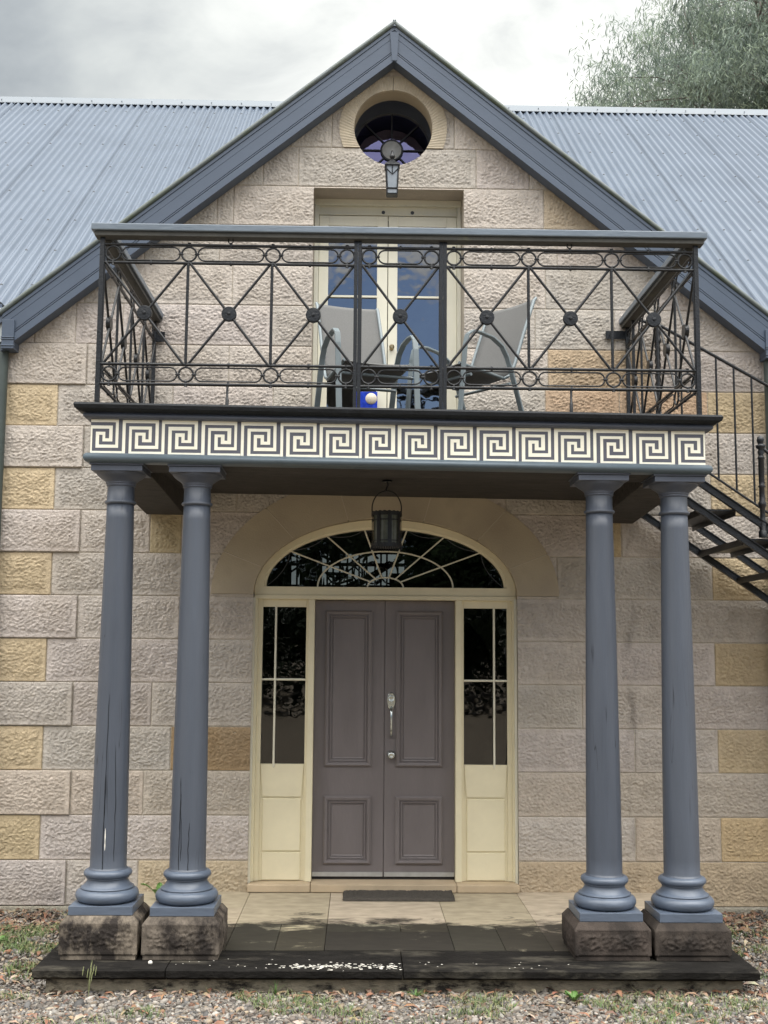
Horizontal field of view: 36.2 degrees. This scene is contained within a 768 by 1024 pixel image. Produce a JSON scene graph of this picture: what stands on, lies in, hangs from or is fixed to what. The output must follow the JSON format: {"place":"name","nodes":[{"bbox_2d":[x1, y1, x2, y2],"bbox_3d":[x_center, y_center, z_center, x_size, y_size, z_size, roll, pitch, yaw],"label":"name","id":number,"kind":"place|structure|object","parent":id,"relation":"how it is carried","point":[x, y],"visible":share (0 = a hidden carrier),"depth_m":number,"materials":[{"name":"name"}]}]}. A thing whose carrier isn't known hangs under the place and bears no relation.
{"place":"outdoors","nodes":[
{"label":"outdoors","id":0,"kind":"place"},
{"bbox_2d":[56,891,652,954],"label":"porch paving","id":1,"kind":"structure","parent":0,"point":[325,921],"depth_m":7.84,"materials":[{"name":"beige stone"}]},
{"bbox_2d":[141,882,162,892],"bbox_3d":[-1.623,2.745,8.511,0.186,0.131,0.200,-3,-8,27],"label":"weed","id":2,"kind":"object","parent":1,"relation":"on","point":[159,885],"visible":0.27,"depth_m":8.50,"materials":[{"name":"green plant"}]},
{"bbox_2d":[342,890,454,900],"bbox_3d":[0.106,2.810,8.628,0.822,0.026,0.280,1,-7,-1],"label":"doormat","id":3,"kind":"object","parent":1,"relation":"on","point":[393,895],"visible":1,"depth_m":8.57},
{"bbox_2d":[0,0,755,107],"label":"sky","id":4,"kind":"structure","parent":0,"point":[517,51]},
{"bbox_2d":[0,910,767,1023],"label":"gravel","id":5,"kind":"structure","parent":0,"point":[89,1006],"depth_m":6.44,"materials":[{"name":"grey gravel"}]},
{"bbox_2d":[82,960,96,996],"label":"tall grass","id":6,"kind":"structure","parent":5,"relation":"on","point":[90,976],"depth_m":6.58,"materials":[{"name":"green plant"}]},
{"bbox_2d":[273,980,283,993],"bbox_3d":[-0.600,2.695,6.665,0.125,0.100,0.111,1,-7,-1],"label":"grass tuft","id":7,"kind":"object","parent":5,"relation":"on","point":[275,988],"visible":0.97,"depth_m":6.65,"materials":[{"name":"green plant"}]},
{"bbox_2d":[0,907,767,1023],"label":"leaf litter","id":8,"kind":"object","parent":5,"relation":"on","point":[753,913],"visible":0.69,"depth_m":6.67,"materials":[{"name":"brown plant"}]},
{"bbox_2d":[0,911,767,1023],"bbox_3d":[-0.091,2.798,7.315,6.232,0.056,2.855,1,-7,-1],"label":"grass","id":9,"kind":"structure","parent":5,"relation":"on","point":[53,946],"depth_m":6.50,"materials":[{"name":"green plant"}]},
{"bbox_2d":[32,944,759,994],"bbox_3d":[0.055,2.820,7.719,4.124,0.200,2.190,1,-7,-1],"label":"porch step","id":10,"kind":"object","parent":5,"relation":"on","point":[377,971],"visible":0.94,"depth_m":6.73,"materials":[{"name":"black stone"}]},
{"bbox_2d":[58,402,731,960],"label":"portico","id":11,"kind":"structure","parent":10,"relation":"on","point":[188,460],"depth_m":7.24,"materials":[{"name":"paint"}]},
{"bbox_2d":[314,302,420,408],"bbox_3d":[-0.154,-1.043,8.236,0.590,1.051,0.818,3,-7,-18],"label":"patio chair","id":12,"kind":"object","parent":11,"relation":"on","point":[336,322],"visible":0.64,"depth_m":8.41,"materials":[{"name":"grey"}]},
{"bbox_2d":[371,480,401,550],"bbox_3d":[0.019,0.020,8.266,0.222,0.493,0.222,1,-7,-1],"label":"hanging lantern","id":13,"kind":"object","parent":11,"relation":"hanging from","point":[386,529],"visible":1,"depth_m":8.17,"materials":[{"name":"black metal"}]},
{"bbox_2d":[91,223,706,414],"bbox_3d":[0.081,-1.087,8.300,3.870,1.177,1.987,1,-7,-1],"label":"balcony railing","id":14,"kind":"object","parent":11,"relation":"on","point":[682,254],"visible":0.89,"depth_m":7.39,"materials":[{"name":"metal"}]},
{"bbox_2d":[405,297,536,410],"bbox_3d":[0.637,-1.030,8.298,0.818,1.051,0.590,6,-9,-39],"label":"patio chair","id":15,"kind":"object","parent":11,"relation":"on","point":[492,347],"visible":0.58,"depth_m":8.36,"materials":[{"name":"grey"}]},
{"bbox_2d":[401,989,426,996],"bbox_3d":[0.173,2.721,6.641,0.155,0.055,0.116,1,-7,-1],"label":"grass tuft","id":16,"kind":"object","parent":5,"relation":"on","point":[415,992],"visible":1,"depth_m":6.65,"materials":[{"name":"green plant"}]},
{"bbox_2d":[565,990,582,1001],"bbox_3d":[1.060,2.709,6.567,0.101,0.074,0.087,-1,-7,10],"label":"weed","id":17,"kind":"object","parent":5,"relation":"on","point":[574,995],"visible":1,"depth_m":6.56,"materials":[{"name":"green plant"}]},
{"bbox_2d":[640,320,767,603],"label":"iron staircase","id":18,"kind":"structure","parent":0,"point":[700,517],"depth_m":8.76,"materials":[{"name":"black metal"}]},
{"label":"ground","id":19,"kind":"structure","parent":0,"visible":0},
{"bbox_2d":[0,19,767,914],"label":"sandstone house","id":20,"kind":"structure","parent":19,"relation":"on","point":[410,715],"depth_m":9.17,"materials":[{"name":"stone"}]},
{"bbox_2d":[312,600,384,876],"bbox_3d":[-0.273,1.740,9.115,0.543,2.103,0.067,1,-7,-1],"label":"door leaf","id":21,"kind":"structure","parent":20,"relation":"in","point":[348,745],"depth_m":9.10,"materials":[{"name":"brown paint"}]},
{"bbox_2d":[317,215,387,407],"bbox_3d":[-0.259,-1.406,9.635,0.566,2.100,0.045,1,-7,-1],"label":"french door","id":22,"kind":"structure","parent":20,"relation":"in","point":[329,277],"depth_m":9.69,"materials":[{"name":"beige paint"}]},
{"bbox_2d":[356,392,376,407],"bbox_3d":[-0.154,-0.677,9.459,0.197,0.592,0.014,1,-7,-1],"label":"glass panel","id":23,"kind":"object","parent":20,"relation":"attached to","point":[368,399],"visible":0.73,"depth_m":9.48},
{"bbox_2d":[384,150,399,197],"bbox_3d":[0.061,-2.652,9.310,0.119,0.406,0.362,1,-7,-1],"label":"wall lantern","id":24,"kind":"object","parent":20,"relation":"attached to","point":[392,168],"depth_m":9.14,"materials":[{"name":"black metal"}]},
{"bbox_2d":[355,113,429,164],"bbox_3d":[0.065,-3.066,9.988,0.690,0.690,0.036,1,-7,-1],"label":"round window","id":25,"kind":"structure","parent":20,"relation":"in","point":[382,134],"depth_m":10.00,"materials":[{"name":"glass"}]},
{"bbox_2d":[383,601,454,876],"bbox_3d":[0.268,1.743,9.105,0.558,2.103,0.120,1,-7,-1],"label":"door leaf","id":26,"kind":"structure","parent":20,"relation":"in","point":[419,774],"depth_m":9.11,"materials":[{"name":"brown paint"}]},
{"bbox_2d":[387,216,456,409],"bbox_3d":[0.313,-1.404,9.616,0.564,2.100,0.107,1,-7,-1],"label":"french door","id":27,"kind":"structure","parent":20,"relation":"in","point":[403,283],"depth_m":9.67,"materials":[{"name":"beige paint"}]},
{"bbox_2d":[555,0,767,109],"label":"gum tree","id":28,"kind":"object","parent":19,"relation":"on","point":[727,67],"visible":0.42,"depth_m":25.25,"materials":[{"name":"green plant"}]}
]}

